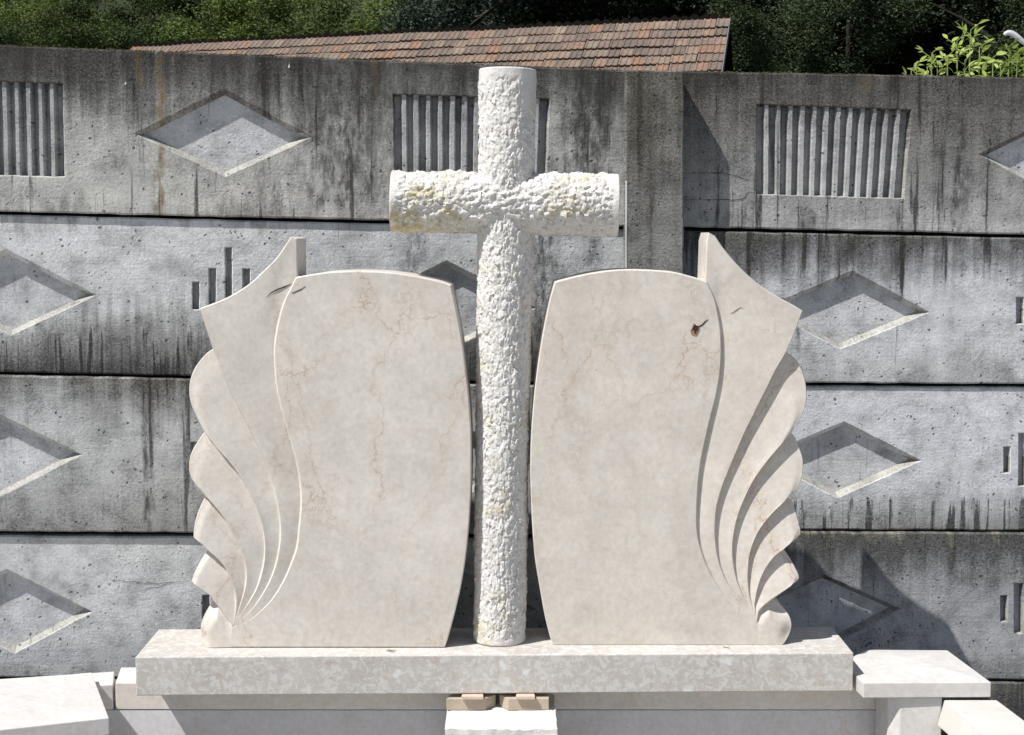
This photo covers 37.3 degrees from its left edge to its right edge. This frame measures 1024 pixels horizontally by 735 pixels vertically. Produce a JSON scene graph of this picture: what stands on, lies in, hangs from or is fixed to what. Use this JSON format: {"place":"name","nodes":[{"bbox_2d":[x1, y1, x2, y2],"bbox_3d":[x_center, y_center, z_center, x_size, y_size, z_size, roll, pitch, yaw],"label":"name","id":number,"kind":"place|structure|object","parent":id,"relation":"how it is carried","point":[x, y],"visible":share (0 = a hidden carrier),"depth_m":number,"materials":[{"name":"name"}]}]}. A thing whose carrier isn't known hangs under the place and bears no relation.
{"place":"outdoors","nodes":[
{"label":"outdoors","id":0,"kind":"place"},
{"bbox_2d":[125,13,733,71],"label":"house","id":1,"kind":"structure","parent":0,"point":[694,42],"depth_m":30.33,"materials":[{"name":"tile"}]},
{"bbox_2d":[0,0,971,75],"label":"ground","id":2,"kind":"structure","parent":0,"point":[103,3],"depth_m":57.26,"materials":[{"name":"green plant"}]},
{"bbox_2d":[0,14,75,46],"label":"deciduous tree","id":3,"kind":"object","parent":2,"relation":"on","point":[6,38],"visible":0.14,"depth_m":49.31,"materials":[{"name":"green plant"}]},
{"bbox_2d":[0,0,77,17],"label":"deciduous tree","id":4,"kind":"object","parent":2,"relation":"on","point":[31,0],"visible":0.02,"depth_m":56.46,"materials":[{"name":"green plant"}]},
{"bbox_2d":[0,0,109,47],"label":"deciduous tree","id":5,"kind":"object","parent":2,"relation":"on","point":[39,16],"visible":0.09,"depth_m":49.75,"materials":[{"name":"green plant"}]},
{"bbox_2d":[0,0,135,38],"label":"deciduous tree","id":6,"kind":"object","parent":2,"relation":"on","point":[18,9],"visible":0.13,"depth_m":53.08,"materials":[{"name":"green plant"}]},
{"bbox_2d":[37,0,207,49],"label":"deciduous tree","id":7,"kind":"object","parent":2,"relation":"on","point":[118,36],"visible":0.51,"depth_m":46.83,"materials":[{"name":"green plant"}]},
{"bbox_2d":[91,0,217,39],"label":"deciduous tree","id":8,"kind":"object","parent":2,"relation":"on","point":[144,6],"visible":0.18,"depth_m":55.58,"materials":[{"name":"green plant"}]},
{"bbox_2d":[142,0,279,43],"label":"deciduous tree","id":9,"kind":"object","parent":2,"relation":"on","point":[226,11],"visible":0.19,"depth_m":47.58,"materials":[{"name":"green plant"}]},
{"bbox_2d":[153,0,294,32],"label":"deciduous tree","id":10,"kind":"object","parent":2,"relation":"on","point":[174,3],"visible":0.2,"depth_m":55.66,"materials":[{"name":"green plant"}]},
{"bbox_2d":[171,0,350,40],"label":"deciduous tree","id":11,"kind":"object","parent":2,"relation":"on","point":[276,9],"visible":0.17,"depth_m":51.43,"materials":[{"name":"green plant"}]},
{"bbox_2d":[267,0,365,36],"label":"deciduous tree","id":12,"kind":"object","parent":2,"relation":"on","point":[309,6],"visible":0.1,"depth_m":53.94,"materials":[{"name":"green plant"}]},
{"bbox_2d":[289,0,417,34],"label":"deciduous tree","id":13,"kind":"object","parent":2,"relation":"on","point":[334,10],"visible":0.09,"depth_m":48.12,"materials":[{"name":"green plant"}]},
{"bbox_2d":[347,0,410,32],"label":"deciduous tree","id":14,"kind":"object","parent":2,"relation":"on","point":[383,6],"visible":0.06,"depth_m":52.27,"materials":[{"name":"green plant"}]},
{"bbox_2d":[373,0,556,32],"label":"broadleaf tree","id":15,"kind":"object","parent":2,"relation":"on","point":[424,16],"visible":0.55,"depth_m":42.50,"materials":[{"name":"green plant"}]},
{"bbox_2d":[392,0,630,26],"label":"shade tree","id":16,"kind":"object","parent":2,"relation":"on","point":[471,7],"visible":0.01,"depth_m":50.33,"materials":[{"name":"green plant"}]},
{"bbox_2d":[460,0,758,41],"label":"shade tree","id":17,"kind":"object","parent":2,"relation":"on","point":[574,10],"visible":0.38,"depth_m":43.41,"materials":[{"name":"green plant"}]},
{"bbox_2d":[584,0,776,20],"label":"shade tree","id":18,"kind":"object","parent":2,"relation":"on","point":[639,3],"visible":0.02,"depth_m":46.05,"materials":[{"name":"green plant"}]},
{"bbox_2d":[692,0,831,72],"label":"broadleaf tree","id":19,"kind":"object","parent":2,"relation":"on","point":[748,26],"visible":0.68,"depth_m":36.57,"materials":[{"name":"green plant"}]},
{"bbox_2d":[620,6,919,69],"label":"shade tree","id":20,"kind":"object","parent":2,"relation":"on","point":[779,46],"depth_m":52.11,"materials":[{"name":"green plant"}]},
{"bbox_2d":[689,0,929,74],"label":"shade tree","id":21,"kind":"object","parent":2,"relation":"on","point":[839,42],"visible":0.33,"depth_m":42.27,"materials":[{"name":"green plant"}]},
{"bbox_2d":[758,0,948,73],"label":"broadleaf tree","id":22,"kind":"object","parent":2,"relation":"on","point":[812,52],"visible":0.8,"depth_m":38.68,"materials":[{"name":"green plant"}]},
{"bbox_2d":[767,39,949,75],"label":"shade tree","id":23,"kind":"object","parent":2,"relation":"on","point":[935,68],"depth_m":51.55,"materials":[{"name":"green plant"}]},
{"bbox_2d":[752,0,1011,75],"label":"shade tree","id":24,"kind":"object","parent":2,"relation":"on","point":[911,61],"visible":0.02,"depth_m":45.55,"materials":[{"name":"green plant"}]},
{"bbox_2d":[862,4,991,75],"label":"shade tree","id":25,"kind":"object","parent":2,"relation":"on","point":[893,70],"visible":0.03,"depth_m":51.38,"materials":[{"name":"green plant"}]},
{"bbox_2d":[882,0,1022,76],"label":"shade tree","id":26,"kind":"object","parent":2,"relation":"on","point":[943,19],"visible":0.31,"depth_m":42.52,"materials":[{"name":"green plant"}]},
{"bbox_2d":[932,0,1023,76],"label":"broadleaf tree","id":27,"kind":"object","parent":2,"relation":"on","point":[1017,27],"visible":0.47,"depth_m":38.69,"materials":[{"name":"green plant"}]},
{"bbox_2d":[106,667,875,734],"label":"kerb beam","id":28,"kind":"structure","parent":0,"point":[852,712],"depth_m":3.50,"materials":[{"name":"beige stone"}]},
{"bbox_2d":[0,672,114,709],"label":"kerb stone","id":29,"kind":"object","parent":28,"relation":"on","point":[105,683],"visible":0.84,"depth_m":3.51,"materials":[{"name":"beige stone"}]},
{"label":"gravel yard","id":30,"kind":"structure","parent":0,"visible":0},
{"bbox_2d":[0,45,624,699],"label":"concrete wall","id":31,"kind":"structure","parent":30,"relation":"on","point":[152,203],"depth_m":3.66,"materials":[{"name":"grey concrete"}]},
{"bbox_2d":[445,694,557,734],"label":"stone block","id":32,"kind":"structure","parent":30,"relation":"on","point":[497,719],"depth_m":3.29,"materials":[{"name":"white stone"}]},
{"bbox_2d":[446,695,495,709],"bbox_3d":[-0.091,0.746,3.380,0.109,0.026,0.033,0,5,0],"label":"spacer brick","id":33,"kind":"object","parent":32,"relation":"on","point":[455,702],"visible":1,"depth_m":3.37,"materials":[{"name":"beige stone"}]},
{"bbox_2d":[461,693,482,698],"bbox_3d":[-0.087,0.728,3.381,0.049,0.007,0.054,0,5,0],"label":"wooden shim","id":34,"kind":"object","parent":33,"relation":"on","point":[472,696],"visible":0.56,"depth_m":3.35,"materials":[{"name":"brown wood"}]},
{"bbox_2d":[135,627,852,695],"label":"base slab","id":35,"kind":"structure","parent":32,"relation":"on","point":[179,662],"depth_m":3.37,"materials":[{"name":"stone"}]},
{"bbox_2d":[189,237,472,647],"bbox_3d":[-0.407,0.166,3.454,0.633,0.924,0.146,0,5,0],"label":"headstone","id":36,"kind":"object","parent":35,"relation":"on","point":[331,465],"visible":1,"depth_m":3.39,"materials":[{"name":"beige stone"}]},
{"bbox_2d":[389,66,619,646],"bbox_3d":[-0.016,-0.018,3.431,0.509,1.295,0.150,0,5,0],"label":"stone cross","id":37,"kind":"object","parent":35,"relation":"on","point":[506,203],"visible":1,"depth_m":3.37,"materials":[{"name":"white stone"}]},
{"bbox_2d":[529,232,806,644],"bbox_3d":[0.352,0.159,3.477,0.622,0.933,0.146,0,5,0],"label":"headstone","id":38,"kind":"object","parent":35,"relation":"on","point":[666,457],"visible":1,"depth_m":3.41,"materials":[{"name":"beige stone"}]},
{"bbox_2d":[499,695,548,709],"bbox_3d":[0.027,0.746,3.380,0.111,0.026,0.033,0,5,0],"label":"spacer brick","id":39,"kind":"object","parent":32,"relation":"on","point":[512,702],"visible":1,"depth_m":3.37,"materials":[{"name":"beige stone"}]},
{"bbox_2d":[516,693,534,698],"bbox_3d":[0.030,0.728,3.381,0.042,0.007,0.054,0,5,0],"label":"wooden shim","id":40,"kind":"object","parent":39,"relation":"on","point":[525,695],"visible":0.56,"depth_m":3.35,"materials":[{"name":"brown wood"}]},
{"bbox_2d":[622,70,683,273],"bbox_3d":[0.351,0.415,3.886,0.165,2.302,0.201,0,5,-3],"label":"concrete post","id":41,"kind":"object","parent":30,"relation":"on","point":[653,226],"visible":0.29,"depth_m":3.71,"materials":[{"name":"grey concrete"}]},
{"bbox_2d":[683,71,1023,734],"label":"concrete wall","id":42,"kind":"structure","parent":30,"relation":"on","point":[871,226],"depth_m":3.84,"materials":[{"name":"grey concrete"}]},
{"bbox_2d":[2,44,1023,77],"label":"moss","id":43,"kind":"object","parent":42,"relation":"on","point":[474,63],"visible":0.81,"depth_m":3.66,"materials":[{"name":"green plant"}]},
{"bbox_2d":[875,697,941,734],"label":"stone post","id":44,"kind":"object","parent":30,"relation":"on","point":[908,716],"visible":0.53,"depth_m":3.36,"materials":[{"name":"beige stone"}]},
{"bbox_2d":[853,650,990,697],"bbox_3d":[0.912,0.694,3.476,0.289,0.046,0.271,0,5,0],"label":"post cap","id":45,"kind":"object","parent":44,"relation":"on","point":[906,673],"visible":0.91,"depth_m":3.39,"materials":[{"name":"beige stone"}]},
{"bbox_2d":[902,55,941,75],"bbox_3d":[2.191,-0.352,8.171,0.254,2.642,0.396,5,7,43],"label":"leafy shrub","id":46,"kind":"object","parent":30,"relation":"on","point":[915,67],"visible":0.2,"depth_m":8.03,"materials":[{"name":"green plant"}]},
{"bbox_2d":[916,19,1007,76],"bbox_3d":[2.518,-0.513,8.611,0.548,2.888,0.608,0,5,0],"label":"leafy shrub","id":47,"kind":"object","parent":30,"relation":"on","point":[977,63],"visible":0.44,"depth_m":8.45,"materials":[{"name":"green plant"}]},
{"bbox_2d":[938,700,1023,734],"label":"kerb rail","id":48,"kind":"object","parent":30,"relation":"on","point":[976,717],"visible":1,"depth_m":3.25,"materials":[{"name":"stone"}]},
{"bbox_2d":[985,37,1023,76],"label":"leafy shrub","id":49,"kind":"object","parent":30,"relation":"on","point":[1017,60],"visible":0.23,"depth_m":9.05,"materials":[{"name":"green plant"}]},
{"bbox_2d":[1003,30,1023,44],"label":"street lamp","id":50,"kind":"object","parent":30,"relation":"on","point":[1013,34],"visible":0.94,"depth_m":14.76,"materials":[{"name":"grey metal"}]},
{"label":"stone post","id":51,"kind":"object","parent":30,"relation":"on","visible":0},
{"bbox_2d":[0,673,108,734],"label":"post cap","id":52,"kind":"object","parent":51,"relation":"on","point":[72,704],"visible":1,"depth_m":3.23,"materials":[{"name":"beige stone"}]}
]}

